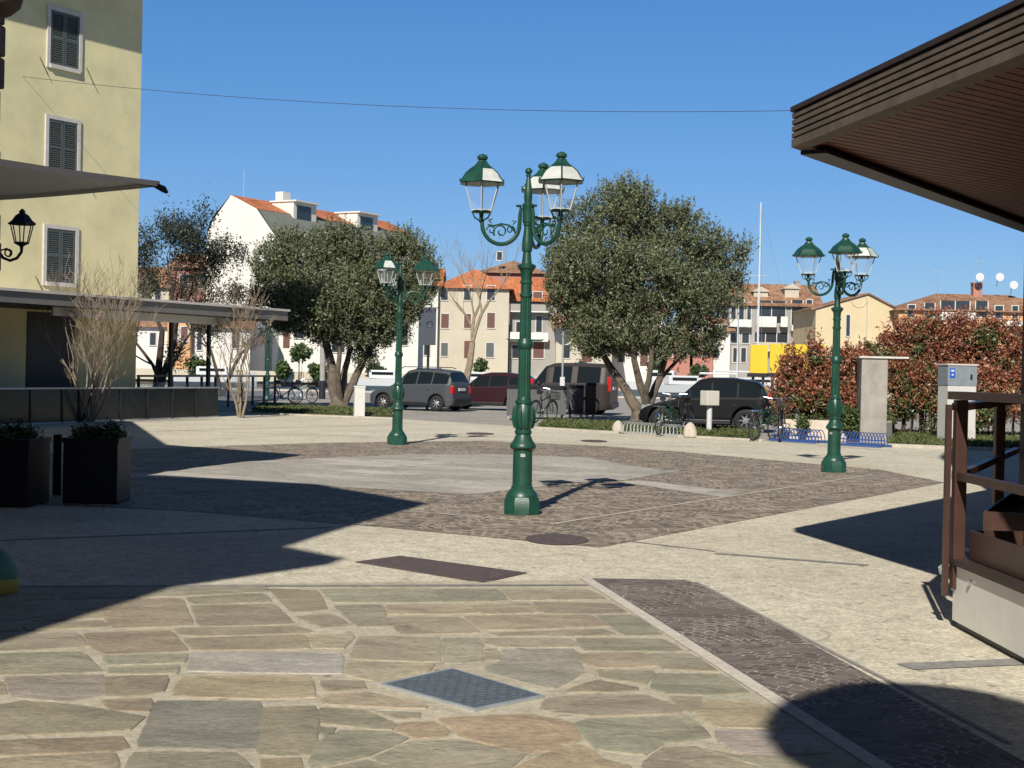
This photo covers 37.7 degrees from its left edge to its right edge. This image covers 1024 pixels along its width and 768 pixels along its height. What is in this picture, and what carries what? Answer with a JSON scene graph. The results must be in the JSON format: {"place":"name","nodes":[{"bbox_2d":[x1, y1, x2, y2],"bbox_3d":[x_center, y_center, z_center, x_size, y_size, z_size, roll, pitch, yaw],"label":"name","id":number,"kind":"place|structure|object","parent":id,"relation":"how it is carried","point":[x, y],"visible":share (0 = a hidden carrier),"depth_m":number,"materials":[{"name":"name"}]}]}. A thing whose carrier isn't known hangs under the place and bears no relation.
{"place":"outdoors","nodes":[
{"label":"outdoors","id":0,"kind":"place"},
{"bbox_2d":[137,267,173,299],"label":"house","id":1,"kind":"structure","parent":0,"point":[166,297],"depth_m":149.94,"materials":[{"name":"paint"}]},
{"bbox_2d":[136,379,347,386],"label":"quay terrace","id":2,"kind":"structure","parent":0,"point":[259,383],"depth_m":128.01,"materials":[{"name":"stone"}]},
{"bbox_2d":[167,322,192,368],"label":"house","id":3,"kind":"structure","parent":2,"relation":"on","point":[185,330],"depth_m":128.98,"materials":[{"name":"orange paint"}]},
{"bbox_2d":[136,320,266,370],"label":"house","id":4,"kind":"structure","parent":2,"relation":"on","point":[148,342],"depth_m":129.99,"materials":[{"name":"paint"}]},
{"bbox_2d":[288,342,312,384],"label":"tree","id":5,"kind":"object","parent":2,"relation":"on","point":[298,352],"visible":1,"depth_m":126.63,"materials":[{"name":"green plant"}]},
{"bbox_2d":[136,368,536,382],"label":"quay wall","id":6,"kind":"structure","parent":2,"relation":"on","point":[293,377],"depth_m":127.70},
{"bbox_2d":[257,296,423,373],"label":"house","id":7,"kind":"structure","parent":2,"relation":"on","point":[412,354],"depth_m":138.99,"materials":[{"name":"white paint"}]},
{"bbox_2d":[49,454,671,494],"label":"paving","id":8,"kind":"structure","parent":0,"point":[469,474],"depth_m":22.43,"materials":[{"name":"grey stone"}]},
{"bbox_2d":[0,580,871,767],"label":"flagstone paving","id":9,"kind":"structure","parent":0,"point":[511,740],"depth_m":7.27,"materials":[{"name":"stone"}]},
{"bbox_2d":[0,549,18,594],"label":"bollard","id":10,"kind":"object","parent":9,"relation":"on","point":[9,581],"visible":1,"depth_m":9.86,"materials":[{"name":"green"}]},
{"bbox_2d":[19,584,587,586],"bbox_3d":[-1.470,1.418,10.565,4.100,0.001,0.070,1,0,-9],"label":"paving joint","id":11,"kind":"object","parent":9,"relation":"on","point":[304,585],"visible":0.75,"depth_m":10.59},
{"bbox_2d":[380,668,544,711],"bbox_3d":[-0.237,1.467,7.240,0.532,0.020,0.779,1,1,-43],"label":"manhole cover","id":12,"kind":"object","parent":9,"relation":"on","point":[462,689],"visible":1,"depth_m":7.15,"materials":[{"name":"metal"}]},
{"bbox_2d":[437,269,513,371],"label":"house","id":13,"kind":"structure","parent":0,"point":[454,337],"depth_m":157.96,"materials":[{"name":"beige paint"}]},
{"bbox_2d":[40,441,943,546],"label":"cobble paving","id":14,"kind":"structure","parent":0,"point":[564,501],"depth_m":18.59,"materials":[{"name":"grey stone"}]},
{"bbox_2d":[52,434,62,494],"bbox_3d":[-5.258,0.933,17.361,0.100,0.700,0.060,1,0,0],"label":"barrier post","id":15,"kind":"object","parent":14,"relation":"on","point":[57,463],"visible":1,"depth_m":17.33,"materials":[{"name":"black plastic"}]},
{"bbox_2d":[62,416,132,503],"bbox_3d":[-4.617,0.832,16.654,0.688,0.940,0.707,1,0,0],"label":"square planter","id":16,"kind":"object","parent":14,"relation":"on","point":[97,465],"visible":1,"depth_m":16.38,"materials":[{"name":"black plastic"}]},
{"bbox_2d":[169,481,299,491],"bbox_3d":[-3.549,1.304,19.133,1.788,0.001,1.376,1,1,-29],"label":"paving band","id":17,"kind":"object","parent":14,"relation":"on","point":[200,486],"visible":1,"depth_m":19.20,"materials":[{"name":"grey stone"}]},
{"bbox_2d":[373,253,438,444],"bbox_3d":[-2.285,-0.702,30.709,1.417,3.880,1.324,1,1,-19],"label":"street lamp","id":18,"kind":"object","parent":14,"relation":"on","point":[397,434],"visible":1,"depth_m":30.55,"materials":[{"name":"green metal"}]},
{"bbox_2d":[459,151,583,515],"bbox_3d":[0.064,-0.533,16.321,1.324,3.880,1.417,1,0,0],"label":"street lamp","id":19,"kind":"object","parent":14,"relation":"on","point":[521,497],"visible":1,"depth_m":16.19,"materials":[{"name":"green metal"}]},
{"bbox_2d":[526,534,587,544],"bbox_3d":[0.415,1.429,13.838,0.580,0.006,0.870,1,0,0],"label":"round cover","id":20,"kind":"object","parent":14,"relation":"on","point":[561,539],"visible":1,"depth_m":13.79,"materials":[{"name":"grey metal"}]},
{"bbox_2d":[620,480,743,496],"bbox_3d":[2.374,1.418,20.465,0.734,0.001,2.800,1,1,-26],"label":"paving band","id":21,"kind":"object","parent":14,"relation":"on","point":[709,491],"visible":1,"depth_m":20.33,"materials":[{"name":"grey stone"}]},
{"bbox_2d":[792,233,878,472],"bbox_3d":[5.305,-0.493,24.750,1.324,3.880,1.417,2,1,42],"label":"street lamp","id":22,"kind":"object","parent":14,"relation":"on","point":[833,461],"visible":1,"depth_m":24.60,"materials":[{"name":"green metal"}]},
{"bbox_2d":[0,412,1023,760],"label":"plaza paving","id":23,"kind":"structure","parent":0,"point":[886,612],"depth_m":12.81,"materials":[{"name":"beige stone"}]},
{"bbox_2d":[0,0,22,270],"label":"stone house","id":24,"kind":"structure","parent":23,"relation":"on","point":[8,8],"depth_m":16.92,"materials":[{"name":"stone"}]},
{"bbox_2d":[1,209,35,261],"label":"wall lantern","id":25,"kind":"object","parent":24,"relation":"attached to","point":[21,218],"depth_m":18.46,"materials":[{"name":"black metal"}]},
{"bbox_2d":[0,416,51,506],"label":"square planter","id":26,"kind":"object","parent":23,"relation":"on","point":[24,466],"visible":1,"depth_m":15.81,"materials":[{"name":"black plastic"}]},
{"bbox_2d":[0,0,142,389],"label":"apartment house","id":27,"kind":"structure","parent":23,"relation":"on","point":[77,126],"depth_m":41.77,"materials":[{"name":"paint"}]},
{"bbox_2d":[26,312,75,387],"bbox_3d":[-12.732,-0.522,41.376,0.070,2.880,1.650,2,1,33],"label":"doorway","id":28,"kind":"structure","parent":27,"relation":"in","point":[44,367],"depth_m":41.25,"materials":[{"name":"black plastic"}]},
{"bbox_2d":[35,223,88,293],"bbox_3d":[-12.444,-3.421,41.628,0.112,1.936,1.901,2,1,33],"label":"window","id":29,"kind":"structure","parent":27,"relation":"in","point":[56,238],"depth_m":41.51,"materials":[{"name":"grey stone"}]},
{"bbox_2d":[44,114,80,170],"bbox_3d":[-12.429,-6.529,41.527,0.110,1.720,1.220,2,1,33],"label":"window","id":30,"kind":"structure","parent":27,"relation":"in","point":[62,147],"depth_m":41.50,"materials":[{"name":"grey stone"}]},
{"bbox_2d":[40,4,94,85],"bbox_3d":[-12.319,-9.395,41.578,0.112,1.946,1.901,2,1,33],"label":"window","id":31,"kind":"structure","parent":27,"relation":"in","point":[64,38],"depth_m":41.47,"materials":[{"name":"grey stone"}]},
{"bbox_2d":[23,76,789,111],"bbox_3d":[0.708,-7.046,35.193,29.996,1.850,0.014,1,1,20],"label":"overhead cable","id":32,"kind":"object","parent":27,"relation":"attached to","point":[436,107],"visible":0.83,"depth_m":35.91,"materials":[{"name":"grey plastic"}]},
{"bbox_2d":[0,159,167,199],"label":"parasol","id":33,"kind":"object","parent":23,"relation":"on","point":[20,180],"visible":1,"depth_m":12.71,"materials":[{"name":"fabric"}]},
{"bbox_2d":[33,248,165,421],"bbox_3d":[-10.786,-1.299,38.512,3.281,4.679,3.930,1,0,0],"label":"bare shrub tree","id":34,"kind":"object","parent":23,"relation":"on","point":[93,416],"visible":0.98,"depth_m":38.63,"materials":[{"name":"brown plant"}]},
{"bbox_2d":[0,387,219,424],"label":"glass fence","id":35,"kind":"object","parent":23,"relation":"on","point":[43,405],"visible":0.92,"depth_m":40.01,"materials":[{"name":"grey glass"}]},
{"bbox_2d":[0,287,290,386],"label":"terrace canopy","id":36,"kind":"object","parent":23,"relation":"on","point":[171,312],"visible":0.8,"depth_m":41.59,"materials":[{"name":"grey metal"}]},
{"bbox_2d":[198,263,275,417],"bbox_3d":[-7.989,-1.277,44.128,2.222,4.639,2.626,1,1,-23],"label":"bare shrub tree","id":37,"kind":"object","parent":23,"relation":"on","point":[238,406],"visible":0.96,"depth_m":44.36,"materials":[{"name":"brown plant"}]},
{"bbox_2d":[353,386,365,415],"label":"stone pillar","id":38,"kind":"structure","parent":23,"relation":"on","point":[359,401],"depth_m":47.57,"materials":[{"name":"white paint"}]},
{"bbox_2d":[355,556,526,582],"bbox_3d":[-0.568,1.435,11.646,1.492,0.016,0.661,2,1,40],"label":"paving cover","id":39,"kind":"object","parent":23,"relation":"on","point":[466,572],"visible":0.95,"depth_m":11.60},
{"bbox_2d":[535,427,765,440],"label":"kerb","id":40,"kind":"structure","parent":23,"relation":"on","point":[714,437],"depth_m":38.62,"materials":[{"name":"stone"}]},
{"bbox_2d":[618,421,683,435],"bbox_3d":[3.588,1.130,38.141,0.430,0.286,2.219,1,1,-37],"label":"bicycle rack","id":41,"kind":"object","parent":23,"relation":"on","point":[648,432],"visible":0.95,"depth_m":38.14,"materials":[{"name":"metal"}]},
{"bbox_2d":[654,393,679,434],"bbox_3d":[3.885,0.760,37.917,0.597,1.049,1.739,5,2,22],"label":"bicycle","id":42,"kind":"object","parent":23,"relation":"on","point":[662,409],"visible":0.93,"depth_m":37.74,"materials":[{"name":"black metal"}]},
{"bbox_2d":[581,578,892,767],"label":"paving joint","id":43,"kind":"object","parent":23,"relation":"on","point":[855,750],"visible":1,"depth_m":7.42,"materials":[{"name":"beige stone"}]},
{"bbox_2d":[748,397,779,440],"bbox_3d":[6.106,0.842,36.180,0.597,1.049,1.739,7,4,35],"label":"bicycle","id":44,"kind":"object","parent":23,"relation":"on","point":[756,412],"visible":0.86,"depth_m":36.00,"materials":[{"name":"metal"}]},
{"bbox_2d":[769,397,793,441],"bbox_3d":[6.493,0.849,36.155,0.597,1.049,1.739,-2,0,15],"label":"bicycle","id":45,"kind":"object","parent":23,"relation":"on","point":[782,420],"visible":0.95,"depth_m":36.27,"materials":[{"name":"black metal"}]},
{"bbox_2d":[769,427,827,442],"bbox_3d":[6.845,1.218,35.799,0.520,0.326,1.427,1,1,-38],"label":"bicycle rack","id":46,"kind":"object","parent":23,"relation":"on","point":[788,439],"visible":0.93,"depth_m":35.67,"materials":[{"name":"blue metal"}]},
{"bbox_2d":[592,578,1023,767],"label":"cobble strip","id":47,"kind":"object","parent":23,"relation":"on","point":[890,726],"visible":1,"depth_m":7.62,"materials":[{"name":"grey stone"}]},
{"bbox_2d":[695,582,1012,742],"bbox_3d":[1.750,1.505,8.803,0.030,0.001,4.854,1,0,-9],"label":"paving joint","id":48,"kind":"object","parent":23,"relation":"on","point":[904,688],"visible":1,"depth_m":7.87,"materials":[{"name":"grey stone"}]},
{"bbox_2d":[841,431,891,447],"bbox_3d":[8.041,1.256,34.273,1.162,0.326,0.520,2,1,44],"label":"bicycle rack","id":49,"kind":"object","parent":23,"relation":"on","point":[862,444],"visible":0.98,"depth_m":34.19,"materials":[{"name":"blue metal"}]},
{"bbox_2d":[790,0,1023,505],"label":"kiosk","id":50,"kind":"object","parent":23,"relation":"on","point":[939,119],"visible":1,"depth_m":9.87,"materials":[{"name":"brown wood"}]},
{"bbox_2d":[886,443,1010,450],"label":"kerb","id":51,"kind":"structure","parent":23,"relation":"on","point":[940,447],"depth_m":33.93,"materials":[{"name":"stone"}]},
{"bbox_2d":[897,658,1023,668],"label":"paving joint","id":52,"kind":"object","parent":23,"relation":"on","point":[964,663],"visible":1,"depth_m":8.18,"materials":[{"name":"beige stone"}]},
{"bbox_2d":[938,545,1023,662],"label":"deck platform","id":53,"kind":"structure","parent":23,"relation":"on","point":[988,605],"depth_m":8.73,"materials":[{"name":"beige concrete"}]},
{"bbox_2d":[941,391,1023,595],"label":"deck railing","id":54,"kind":"object","parent":53,"relation":"attached to","point":[961,475],"visible":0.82,"depth_m":9.37,"materials":[{"name":"brown paint"}]},
{"bbox_2d":[969,530,1023,579],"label":"deck planter","id":55,"kind":"object","parent":53,"relation":"on","point":[1002,551],"visible":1,"depth_m":8.92,"materials":[{"name":"brown paint"}]},
{"bbox_2d":[983,493,1023,530],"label":"deck planter","id":56,"kind":"object","parent":53,"relation":"on","point":[1005,513],"visible":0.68,"depth_m":10.27,"materials":[{"name":"brown paint"}]},
{"bbox_2d":[135,383,890,400],"bbox_3d":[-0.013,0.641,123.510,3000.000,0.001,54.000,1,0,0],"label":"water","id":57,"kind":"structure","parent":0,"point":[620,393],"depth_m":117.42,"materials":[{"name":"blue liquid"}]},
{"bbox_2d":[173,366,256,386],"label":"motorboat","id":58,"kind":"object","parent":57,"relation":"on","point":[193,381],"visible":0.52,"depth_m":117.36,"materials":[{"name":"white plastic"}]},
{"bbox_2d":[348,370,394,389],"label":"motorboat","id":59,"kind":"object","parent":57,"relation":"on","point":[383,378],"visible":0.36,"depth_m":115.37,"materials":[{"name":"white plastic"}]},
{"bbox_2d":[649,375,698,396],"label":"motorboat","id":60,"kind":"object","parent":57,"relation":"on","point":[679,384],"visible":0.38,"depth_m":111.12,"materials":[{"name":"grey plastic"}]},
{"bbox_2d":[711,202,793,392],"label":"sailboat","id":61,"kind":"object","parent":57,"relation":"on","point":[767,381],"visible":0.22,"depth_m":129.84,"materials":[{"name":"grey"}]},
{"bbox_2d":[480,251,547,371],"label":"house","id":62,"kind":"structure","parent":0,"point":[494,272],"depth_m":171.91,"materials":[{"name":"pink tile"}]},
{"bbox_2d":[506,277,558,376],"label":"house","id":63,"kind":"structure","parent":0,"point":[542,354],"depth_m":159.96,"materials":[{"name":"white paint"}]},
{"bbox_2d":[138,0,1023,328],"label":"sky","id":64,"kind":"structure","parent":0,"point":[566,58],"materials":[{"name":"blue"}]},
{"bbox_2d":[552,308,611,363],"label":"house","id":65,"kind":"structure","parent":0,"point":[569,357],"depth_m":157.98,"materials":[{"name":"paint"}]},
{"bbox_2d":[218,390,1019,444],"bbox_3d":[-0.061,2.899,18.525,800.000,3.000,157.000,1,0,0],"label":"ground","id":66,"kind":"structure","parent":0,"point":[482,414],"depth_m":55.82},
{"bbox_2d":[136,193,253,386],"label":"dark tree","id":67,"kind":"object","parent":66,"relation":"on","point":[188,235],"visible":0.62,"depth_m":65.67,"materials":[{"name":"green plant"}]},
{"bbox_2d":[137,375,276,406],"bbox_3d":[-10.889,0.268,55.046,0.100,1.190,14.189,1,0,9],"label":"terrace railing","id":68,"kind":"object","parent":66,"relation":"on","point":[228,401],"visible":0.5,"depth_m":56.40,"materials":[{"name":"black metal"}]},
{"bbox_2d":[156,263,276,394],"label":"dark tree","id":69,"kind":"object","parent":66,"relation":"on","point":[222,392],"visible":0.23,"depth_m":80.37,"materials":[{"name":"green plant"}]},
{"bbox_2d":[255,321,278,399],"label":"street lamp","id":70,"kind":"object","parent":66,"relation":"on","point":[267,384],"visible":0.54,"depth_m":67.04,"materials":[{"name":"green metal"}]},
{"bbox_2d":[250,402,392,416],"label":"grass","id":71,"kind":"structure","parent":66,"relation":"on","point":[306,408],"depth_m":51.73,"materials":[{"name":"green plant"}]},
{"bbox_2d":[319,343,325,398],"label":"post","id":72,"kind":"object","parent":66,"relation":"on","point":[322,377],"visible":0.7,"depth_m":73.71,"materials":[{"name":"white metal"}]},
{"bbox_2d":[239,213,445,406],"bbox_3d":[-6.567,-2.828,57.929,7.816,7.613,4.992,1,1,-23],"label":"olive tree","id":73,"kind":"object","parent":66,"relation":"on","point":[341,278],"visible":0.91,"depth_m":57.41,"materials":[{"name":"green plant"}]},
{"bbox_2d":[370,366,470,411],"bbox_3d":[-3.491,0.170,57.199,3.720,1.671,1.920,1,1,27],"label":"parked car","id":74,"kind":"object","parent":66,"relation":"on","point":[436,389],"visible":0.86,"depth_m":56.33,"materials":[{"name":"grey paint"}]},
{"bbox_2d":[421,307,435,409],"bbox_3d":[-3.230,-0.974,57.702,0.560,3.950,0.111,1,0,0],"label":"banner sign","id":75,"kind":"object","parent":66,"relation":"on","point":[428,330],"visible":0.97,"depth_m":57.67,"materials":[{"name":"black metal"}]},
{"bbox_2d":[439,218,521,382],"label":"bare tree","id":76,"kind":"object","parent":66,"relation":"on","point":[469,365],"visible":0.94,"depth_m":72.97,"materials":[{"name":"brown plant"}]},
{"bbox_2d":[449,372,534,408],"bbox_3d":[-0.863,0.279,60.002,4.100,1.517,2.020,1,0,17],"label":"parked car","id":77,"kind":"object","parent":66,"relation":"on","point":[488,389],"visible":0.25,"depth_m":59.18,"materials":[{"name":"red paint"}]},
{"bbox_2d":[507,385,517,419],"bbox_3d":[0.086,0.590,48.229,0.540,1.120,0.880,1,0,0],"label":"waste bin","id":78,"kind":"object","parent":66,"relation":"on","point":[512,393],"visible":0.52,"depth_m":47.83,"materials":[{"name":"grey plastic"}]},
{"bbox_2d":[530,385,566,416],"bbox_3d":[1.181,0.611,49.723,1.260,1.100,0.880,1,0,0],"label":"waste bin","id":79,"kind":"object","parent":66,"relation":"on","point":[561,401],"visible":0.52,"depth_m":49.32,"materials":[{"name":"grey plastic"}]},
{"bbox_2d":[554,327,570,417],"bbox_3d":[1.721,-0.390,51.133,0.600,3.100,0.095,1,0,0],"label":"road sign","id":80,"kind":"object","parent":66,"relation":"on","point":[559,339],"visible":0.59,"depth_m":51.14,"materials":[{"name":"metal"}]},
{"bbox_2d":[531,363,618,414],"bbox_3d":[1.940,0.157,56.500,4.000,1.937,2.100,1,0,15],"label":"parked van","id":81,"kind":"object","parent":66,"relation":"on","point":[607,387],"visible":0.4,"depth_m":55.59,"materials":[{"name":"grey paint"}]},
{"bbox_2d":[568,385,583,418],"bbox_3d":[2.174,0.605,51.155,0.540,1.130,0.880,1,0,0],"label":"waste bin","id":82,"kind":"object","parent":66,"relation":"on","point":[575,399],"visible":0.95,"depth_m":50.75,"materials":[{"name":"grey plastic"}]},
{"bbox_2d":[585,383,596,418],"bbox_3d":[2.670,0.571,51.008,0.360,1.220,0.880,1,0,0],"label":"waste bin","id":83,"kind":"object","parent":66,"relation":"on","point":[590,398],"visible":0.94,"depth_m":50.60,"materials":[{"name":"grey"}]},
{"bbox_2d":[537,169,759,422],"bbox_3d":[4.161,-2.604,45.316,6.828,7.865,4.892,1,0,0],"label":"olive tree","id":84,"kind":"object","parent":66,"relation":"on","point":[599,316],"visible":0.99,"depth_m":44.91,"materials":[{"name":"green plant"}]},
{"bbox_2d":[536,416,761,438],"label":"grass","id":85,"kind":"structure","parent":66,"relation":"on","point":[715,430],"depth_m":40.84,"materials":[{"name":"green plant"}]},
{"bbox_2d":[531,388,560,422],"bbox_3d":[0.963,0.641,44.835,0.597,1.049,1.739,5,2,30],"label":"bicycle","id":86,"kind":"object","parent":85,"relation":"on","point":[548,404],"visible":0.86,"depth_m":45.03,"materials":[{"name":"black metal"}]},
{"bbox_2d":[668,392,693,432],"bbox_3d":[4.478,0.760,39.429,0.597,1.049,1.739,5,2,28],"label":"bicycle","id":87,"kind":"object","parent":85,"relation":"on","point":[686,409],"visible":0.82,"depth_m":39.24,"materials":[{"name":"black metal"}]},
{"bbox_2d":[700,391,718,429],"bbox_3d":[5.245,0.738,39.841,0.400,1.120,0.320,1,1,-29],"label":"sign","id":88,"kind":"object","parent":85,"relation":"on","point":[709,399],"visible":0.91,"depth_m":39.75,"materials":[{"name":"grey metal"}]},
{"bbox_2d":[639,377,775,428],"bbox_3d":[5.548,0.560,42.403,3.760,1.517,2.020,1,0,13],"label":"parked car","id":89,"kind":"object","parent":66,"relation":"on","point":[738,398],"visible":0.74,"depth_m":41.55,"materials":[{"name":"black paint"}]},
{"bbox_2d":[747,345,767,384],"bbox_3d":[10.140,-0.188,62.079,0.818,2.867,0.220,1,0,0],"label":"yellow board","id":90,"kind":"object","parent":66,"relation":"on","point":[758,360],"visible":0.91,"depth_m":61.99,"materials":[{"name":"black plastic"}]},
{"bbox_2d":[767,344,825,385],"bbox_3d":[11.741,-0.179,62.079,2.408,2.917,0.220,1,0,0],"label":"yellow board","id":91,"kind":"object","parent":66,"relation":"on","point":[777,349],"visible":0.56,"depth_m":61.99,"materials":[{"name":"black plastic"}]},
{"bbox_2d":[779,418,891,441],"bbox_3d":[8.138,1.153,37.709,2.585,0.507,1.300,1,1,23],"label":"long planter","id":92,"kind":"object","parent":66,"relation":"on","point":[818,424],"visible":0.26,"depth_m":37.28,"materials":[{"name":"white concrete"}]},
{"bbox_2d":[763,325,876,426],"bbox_3d":[7.985,-0.052,38.254,3.169,2.920,1.804,1,0,13],"label":"photinia hedge","id":93,"kind":"object","parent":92,"relation":"in","point":[809,387],"visible":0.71,"depth_m":38.08,"materials":[{"name":"red plant"}]},
{"bbox_2d":[786,405,858,441],"bbox_3d":[7.808,0.961,37.121,1.984,0.910,0.887,1,1,21],"label":"trailing plant","id":94,"kind":"object","parent":92,"relation":"in","point":[849,419],"visible":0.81,"depth_m":36.78,"materials":[{"name":"green plant"}]},
{"bbox_2d":[855,356,908,443],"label":"concrete wall","id":95,"kind":"structure","parent":66,"relation":"on","point":[872,385],"depth_m":36.16,"materials":[{"name":"grey concrete"}]},
{"bbox_2d":[872,303,1022,434],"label":"photinia hedge","id":96,"kind":"object","parent":66,"relation":"on","point":[933,341],"visible":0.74,"depth_m":40.55,"materials":[{"name":"red plant"}]},
{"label":"grass bed","id":97,"kind":"structure","parent":66,"relation":"on","visible":0},
{"bbox_2d":[888,427,1019,447],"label":"grass","id":98,"kind":"structure","parent":97,"relation":"on","point":[985,439],"depth_m":36.54,"materials":[{"name":"green plant"}]},
{"bbox_2d":[937,364,978,438],"bbox_3d":[11.159,0.483,37.627,0.840,1.975,0.575,1,0,-13],"label":"utility cabinet","id":99,"kind":"object","parent":97,"relation":"on","point":[958,377],"visible":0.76,"depth_m":37.43,"materials":[{"name":"white paint"}]},
{"bbox_2d":[612,298,667,380],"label":"house","id":100,"kind":"structure","parent":0,"point":[624,367],"depth_m":164.99,"materials":[{"name":"paint"}]},
{"bbox_2d":[664,332,692,375],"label":"house","id":101,"kind":"structure","parent":0,"point":[683,369],"depth_m":165.99,"materials":[{"name":"pink paint"}]},
{"bbox_2d":[720,281,822,383],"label":"house","id":102,"kind":"structure","parent":0,"point":[796,296],"depth_m":167.95,"materials":[{"name":"paint"}]},
{"bbox_2d":[793,292,897,360],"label":"house","id":103,"kind":"structure","parent":0,"point":[863,315],"depth_m":149.95,"materials":[{"name":"paint"}]},
{"bbox_3d":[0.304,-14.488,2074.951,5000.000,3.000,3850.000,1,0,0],"label":"far bank ground","id":104,"kind":"structure","parent":0,"visible":0},
{"bbox_2d":[206,182,418,370],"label":"apartment block","id":105,"kind":"structure","parent":104,"relation":"on","point":[248,220],"depth_m":140.97,"materials":[{"name":"white paint"}]},
{"bbox_2d":[419,269,445,367],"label":"house","id":106,"kind":"structure","parent":104,"relation":"on","point":[433,356],"depth_m":156.98,"materials":[{"name":"white paint"}]},
{"bbox_2d":[712,318,735,376],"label":"house","id":107,"kind":"structure","parent":104,"relation":"on","point":[722,362],"depth_m":166.98,"materials":[{"name":"paint"}]},
{"bbox_2d":[890,267,1022,392],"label":"house","id":108,"kind":"structure","parent":104,"relation":"on","point":[1000,305],"depth_m":148.45,"materials":[{"name":"paint"}]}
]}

